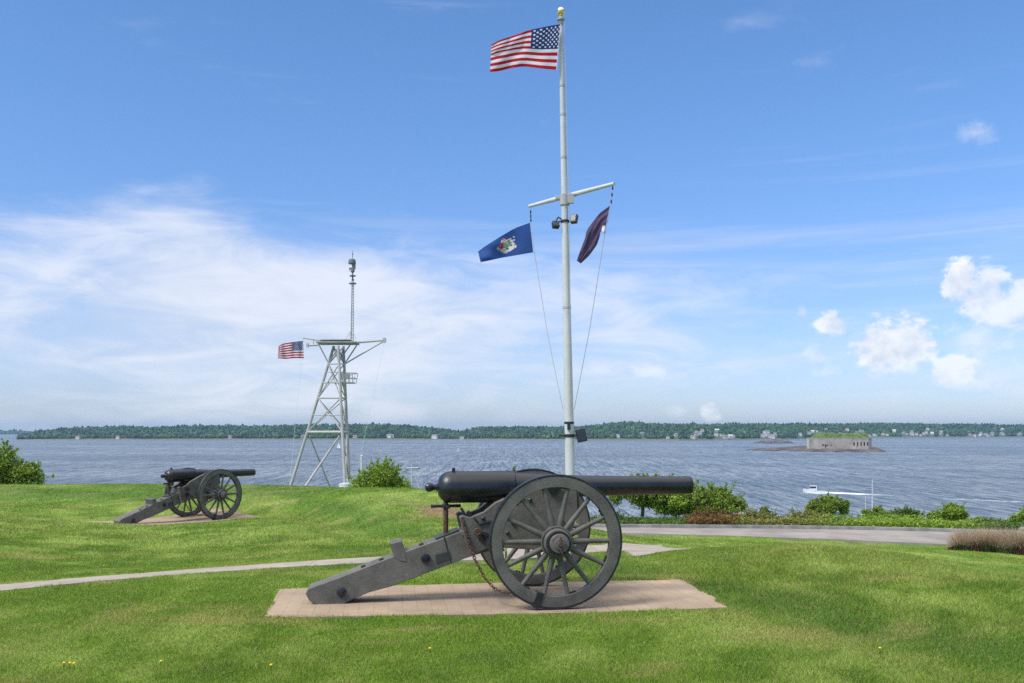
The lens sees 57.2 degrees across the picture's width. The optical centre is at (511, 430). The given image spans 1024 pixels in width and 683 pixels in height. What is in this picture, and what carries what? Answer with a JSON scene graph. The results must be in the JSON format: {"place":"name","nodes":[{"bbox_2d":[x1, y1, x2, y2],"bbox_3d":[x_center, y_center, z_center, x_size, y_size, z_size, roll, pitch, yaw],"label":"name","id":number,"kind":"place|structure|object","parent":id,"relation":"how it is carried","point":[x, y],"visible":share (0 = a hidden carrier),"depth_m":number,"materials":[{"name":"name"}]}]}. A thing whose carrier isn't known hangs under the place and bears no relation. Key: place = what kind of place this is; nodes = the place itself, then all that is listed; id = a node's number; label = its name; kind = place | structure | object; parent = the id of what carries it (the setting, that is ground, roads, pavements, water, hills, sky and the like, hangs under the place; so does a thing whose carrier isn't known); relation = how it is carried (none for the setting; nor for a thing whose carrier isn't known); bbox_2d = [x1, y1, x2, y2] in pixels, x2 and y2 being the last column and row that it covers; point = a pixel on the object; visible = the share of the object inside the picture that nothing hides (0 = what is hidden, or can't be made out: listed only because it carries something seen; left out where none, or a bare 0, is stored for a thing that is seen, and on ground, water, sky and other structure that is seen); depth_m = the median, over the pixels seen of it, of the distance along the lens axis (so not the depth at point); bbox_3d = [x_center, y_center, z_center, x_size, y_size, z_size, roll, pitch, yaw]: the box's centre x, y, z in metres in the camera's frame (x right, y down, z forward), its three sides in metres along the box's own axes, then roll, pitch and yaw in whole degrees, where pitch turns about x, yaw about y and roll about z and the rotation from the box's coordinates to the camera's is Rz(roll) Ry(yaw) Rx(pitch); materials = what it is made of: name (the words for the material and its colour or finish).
{"place":"outdoors","nodes":[
{"label":"outdoors","id":0,"kind":"place"},
{"bbox_2d":[18,431,459,439],"bbox_3d":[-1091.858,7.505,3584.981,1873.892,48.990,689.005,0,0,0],"label":"hills","id":1,"kind":"structure","parent":0,"point":[285,438],"depth_m":3285.00,"materials":[{"name":"green plant"}]},
{"bbox_2d":[16,422,467,438],"bbox_3d":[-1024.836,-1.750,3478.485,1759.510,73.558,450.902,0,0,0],"label":"wood","id":2,"kind":"object","parent":1,"relation":"on","point":[373,430],"visible":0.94,"depth_m":3375.57,"materials":[{"name":"green plant"}]},
{"bbox_2d":[432,434,437,438],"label":"house","id":3,"kind":"structure","parent":1,"relation":"on","point":[434,436],"depth_m":3317.74,"materials":[{"name":"white"}]},
{"bbox_2d":[0,435,1023,519],"bbox_3d":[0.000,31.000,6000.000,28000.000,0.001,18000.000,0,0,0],"label":"water","id":4,"kind":"structure","parent":0,"point":[927,475],"depth_m":896.63,"materials":[{"name":"blue liquid"}]},
{"bbox_2d":[754,440,792,443],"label":"ledge","id":5,"kind":"object","parent":4,"relation":"in","point":[773,441],"visible":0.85,"depth_m":2375.83,"materials":[{"name":"grey stone"}]},
{"bbox_2d":[803,481,825,492],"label":"motor boat","id":6,"kind":"object","parent":4,"relation":"on","point":[812,489],"visible":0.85,"depth_m":471.93,"materials":[{"name":"white plastic"}]},
{"bbox_2d":[747,446,885,451],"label":"fort ledge","id":7,"kind":"object","parent":4,"relation":"in","point":[805,449],"visible":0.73,"depth_m":1449.75,"materials":[{"name":"stone"}]},
{"bbox_2d":[807,432,871,448],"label":"fort","id":8,"kind":"structure","parent":7,"relation":"on","point":[824,440],"depth_m":1500.00,"materials":[{"name":"stone"}]},
{"bbox_2d":[805,492,874,494],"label":"wake","id":9,"kind":"object","parent":4,"relation":"on","point":[844,493],"visible":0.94,"depth_m":465.04,"materials":[{"name":"liquid"}]},
{"bbox_2d":[860,479,872,514],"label":"sailboat","id":10,"kind":"object","parent":4,"relation":"on","point":[872,494],"visible":0.11,"depth_m":332.85,"materials":[{"name":"white paint"}]},
{"bbox_2d":[0,483,1023,682],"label":"lawn","id":11,"kind":"structure","parent":0,"point":[128,497],"depth_m":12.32,"materials":[{"name":"green plant"}]},
{"bbox_2d":[0,438,55,484],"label":"shrub","id":12,"kind":"object","parent":11,"relation":"on","point":[12,471],"visible":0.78,"depth_m":43.80,"materials":[{"name":"green plant"}]},
{"bbox_2d":[81,508,264,524],"bbox_3d":[-9.292,2.484,26.121,2.500,0.267,4.200,0,0,37],"label":"gun pad","id":13,"kind":"object","parent":11,"relation":"on","point":[168,520],"visible":0.45,"depth_m":26.62,"materials":[{"name":"beige concrete"}]},
{"bbox_2d":[113,468,255,523],"bbox_3d":[-8.968,1.772,26.484,4.255,1.497,2.004,0,0,-72],"label":"cannon","id":14,"kind":"object","parent":13,"relation":"on","point":[202,486],"visible":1,"depth_m":26.24,"materials":[{"name":"paint"}]},
{"bbox_2d":[0,549,504,590],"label":"footpath","id":15,"kind":"structure","parent":11,"relation":"on","point":[71,581],"depth_m":13.24,"materials":[{"name":"concrete"}]},
{"bbox_2d":[289,250,385,487],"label":"lattice tower","id":16,"kind":"structure","parent":11,"relation":"on","point":[343,414],"depth_m":59.91,"materials":[{"name":"grey metal"}]},
{"bbox_2d":[278,341,303,358],"bbox_3d":[-14.100,-5.178,59.997,1.660,1.151,0.350,0,0,0],"label":"flag","id":17,"kind":"object","parent":16,"relation":"attached to","point":[289,350],"visible":1,"depth_m":59.99,"materials":[{"name":"multicoloured fabric"}]},
{"bbox_2d":[360,455,362,475],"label":"post","id":18,"kind":"object","parent":11,"relation":"on","point":[361,463],"visible":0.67,"depth_m":65.93,"materials":[{"name":"white paint"}]},
{"bbox_2d":[348,453,413,487],"bbox_3d":[-6.436,2.409,46.064,3.328,2.681,2.907,0,0,0],"label":"shrub","id":19,"kind":"object","parent":11,"relation":"on","point":[385,474],"visible":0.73,"depth_m":45.48,"materials":[{"name":"green plant"}]},
{"bbox_2d":[406,464,419,487],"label":"signal mast","id":20,"kind":"object","parent":11,"relation":"on","point":[411,467],"visible":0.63,"depth_m":77.96,"materials":[{"name":"white metal"}]},
{"bbox_2d":[63,565,880,665],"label":"dandelions","id":21,"kind":"object","parent":11,"relation":"on","point":[270,664],"visible":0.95,"depth_m":7.54,"materials":[{"name":"yellow plant"}]},
{"bbox_2d":[266,579,726,618],"bbox_3d":[-0.125,1.953,10.727,5.085,0.187,2.245,0,0,-9],"label":"gun pad","id":22,"kind":"object","parent":11,"relation":"on","point":[475,599],"visible":0.69,"depth_m":10.44,"materials":[{"name":"beige concrete"}]},
{"bbox_2d":[306,468,693,608],"bbox_3d":[-0.070,1.163,10.841,4.255,1.497,2.004,0,0,11],"label":"cannon","id":23,"kind":"object","parent":22,"relation":"on","point":[537,512],"visible":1,"depth_m":10.36,"materials":[{"name":"black paint"}]},
{"bbox_2d":[528,7,614,528],"bbox_3d":[1.405,-4.069,23.995,3.093,13.497,0.695,0,0,43],"label":"flagpole","id":24,"kind":"object","parent":11,"relation":"on","point":[565,198],"visible":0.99,"depth_m":23.92,"materials":[{"name":"white metal"}]},
{"bbox_2d":[478,223,532,261],"bbox_3d":[-0.172,-5.040,25.174,1.483,1.090,0.354,0,0,0],"label":"flag","id":25,"kind":"object","parent":24,"relation":"attached to","point":[516,241],"visible":1,"depth_m":25.19,"materials":[{"name":"blue fabric"}]},
{"bbox_2d":[490,24,560,71],"bbox_3d":[0.338,-9.716,23.781,1.799,1.213,0.347,0,0,0],"label":"flag","id":26,"kind":"object","parent":24,"relation":"attached to","point":[537,48],"visible":1,"depth_m":23.83,"materials":[{"name":"multicoloured fabric"}]},
{"bbox_2d":[577,206,609,262],"bbox_3d":[1.990,-4.823,23.093,0.878,1.336,0.199,0,0,31],"label":"flag","id":27,"kind":"object","parent":24,"relation":"attached to","point":[597,226],"visible":1,"depth_m":23.07,"materials":[{"name":"purple fabric"}]},
{"bbox_2d":[591,507,631,520],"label":"shrub","id":28,"kind":"object","parent":11,"relation":"on","point":[618,514],"visible":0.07,"depth_m":49.78,"materials":[{"name":"green plant"}]},
{"bbox_2d":[608,472,673,516],"bbox_3d":[7.148,3.671,51.602,4.009,2.803,2.865,0,0,0],"label":"tree","id":29,"kind":"object","parent":11,"relation":"on","point":[643,501],"visible":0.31,"depth_m":51.14,"materials":[{"name":"green plant"}]},
{"bbox_2d":[651,494,698,516],"bbox_3d":[8.947,3.985,51.078,2.348,2.014,2.162,0,0,36],"label":"shrub","id":30,"kind":"object","parent":11,"relation":"on","point":[675,505],"visible":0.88,"depth_m":50.77,"materials":[{"name":"green plant"}]},
{"bbox_2d":[678,478,749,514],"bbox_3d":[10.918,3.776,51.618,4.033,2.451,3.788,0,0,-34],"label":"shrub","id":31,"kind":"object","parent":11,"relation":"on","point":[717,498],"visible":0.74,"depth_m":50.87,"materials":[{"name":"green plant"}]},
{"bbox_2d":[692,505,738,523],"bbox_3d":[10.573,4.453,49.188,2.762,1.076,2.266,0,0,0],"label":"shrub","id":32,"kind":"object","parent":11,"relation":"on","point":[707,512],"visible":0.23,"depth_m":49.21,"materials":[{"name":"brown plant"}]},
{"bbox_2d":[735,505,783,522],"bbox_3d":[13.047,4.422,49.326,2.838,1.161,2.663,0,0,42],"label":"shrub","id":33,"kind":"object","parent":11,"relation":"on","point":[763,515],"visible":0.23,"depth_m":49.30,"materials":[{"name":"green plant"}]},
{"bbox_2d":[755,506,776,515],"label":"shrub","id":34,"kind":"object","parent":11,"relation":"on","point":[762,508],"visible":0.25,"depth_m":50.95,"materials":[{"name":"green plant"}]},
{"bbox_2d":[591,524,1006,532],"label":"kerb","id":35,"kind":"structure","parent":11,"relation":"on","point":[783,527],"depth_m":46.92,"materials":[{"name":"concrete"}]},
{"bbox_2d":[576,511,1023,530],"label":"ground cover","id":36,"kind":"object","parent":11,"relation":"on","point":[976,522],"visible":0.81,"depth_m":47.63,"materials":[{"name":"green plant"}]},
{"bbox_2d":[785,507,835,521],"bbox_3d":[15.599,4.475,49.272,3.049,1.069,2.511,0,0,0],"label":"shrub","id":37,"kind":"object","parent":11,"relation":"on","point":[810,513],"visible":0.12,"depth_m":49.15,"materials":[{"name":"green plant"}]},
{"bbox_2d":[804,492,850,514],"bbox_3d":[17.132,4.111,50.979,2.520,1.787,1.700,0,0,23],"label":"shrub","id":38,"kind":"object","parent":11,"relation":"on","point":[830,504],"visible":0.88,"depth_m":50.65,"materials":[{"name":"green plant"}]},
{"bbox_2d":[860,503,891,518],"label":"shrub","id":39,"kind":"object","parent":11,"relation":"on","point":[877,511],"visible":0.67,"depth_m":50.39,"materials":[{"name":"green plant"}]},
{"bbox_2d":[890,505,924,519],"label":"shrub","id":40,"kind":"object","parent":11,"relation":"on","point":[905,511],"visible":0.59,"depth_m":50.31,"materials":[{"name":"green plant"}]},
{"bbox_2d":[927,502,969,520],"bbox_3d":[22.481,4.311,48.456,2.249,1.383,1.942,0,0,0],"label":"shrub","id":41,"kind":"object","parent":11,"relation":"on","point":[951,510],"visible":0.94,"depth_m":48.24,"materials":[{"name":"green plant"}]},
{"bbox_2d":[1005,507,1023,521],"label":"shrub","id":42,"kind":"object","parent":11,"relation":"on","point":[1018,517],"visible":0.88,"depth_m":47.36,"materials":[{"name":"green plant"}]},
{"bbox_2d":[0,0,1023,430],"label":"sky","id":43,"kind":"structure","parent":0,"point":[816,215],"materials":[{"name":"blue"}]},
{"bbox_2d":[507,543,690,560],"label":"footpath","id":44,"kind":"structure","parent":0,"point":[635,549],"depth_m":16.75,"materials":[{"name":"concrete"}]},
{"bbox_2d":[462,427,1023,440],"bbox_3d":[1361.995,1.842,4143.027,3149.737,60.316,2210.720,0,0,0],"label":"hills","id":45,"kind":"structure","parent":0,"point":[676,438],"depth_m":3346.38,"materials":[{"name":"green plant"}]},
{"bbox_2d":[462,420,1023,438],"bbox_3d":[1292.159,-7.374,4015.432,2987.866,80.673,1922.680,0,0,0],"label":"wood","id":46,"kind":"object","parent":45,"relation":"on","point":[630,429],"visible":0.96,"depth_m":3479.75,"materials":[{"name":"green plant"}]},
{"bbox_2d":[767,434,774,438],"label":"house","id":47,"kind":"structure","parent":45,"relation":"on","point":[771,436],"depth_m":3405.30,"materials":[{"name":"white"}]},
{"bbox_2d":[591,527,962,545],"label":"road","id":48,"kind":"structure","parent":0,"point":[931,538],"depth_m":44.66,"materials":[{"name":"grey asphalt"}]},
{"bbox_2d":[945,522,1023,554],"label":"tall grass","id":49,"kind":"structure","parent":0,"point":[1010,541],"depth_m":37.54,"materials":[{"name":"beige plant"}]},
{"bbox_3d":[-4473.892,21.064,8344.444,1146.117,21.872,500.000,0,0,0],"label":"faint hills","id":50,"kind":"structure","parent":0,"visible":0},
{"bbox_2d":[0,429,37,433],"bbox_3d":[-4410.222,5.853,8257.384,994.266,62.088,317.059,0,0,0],"label":"faint wood","id":51,"kind":"object","parent":50,"relation":"on","point":[14,431],"visible":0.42,"depth_m":8144.46,"materials":[{"name":"blue"}]}
]}

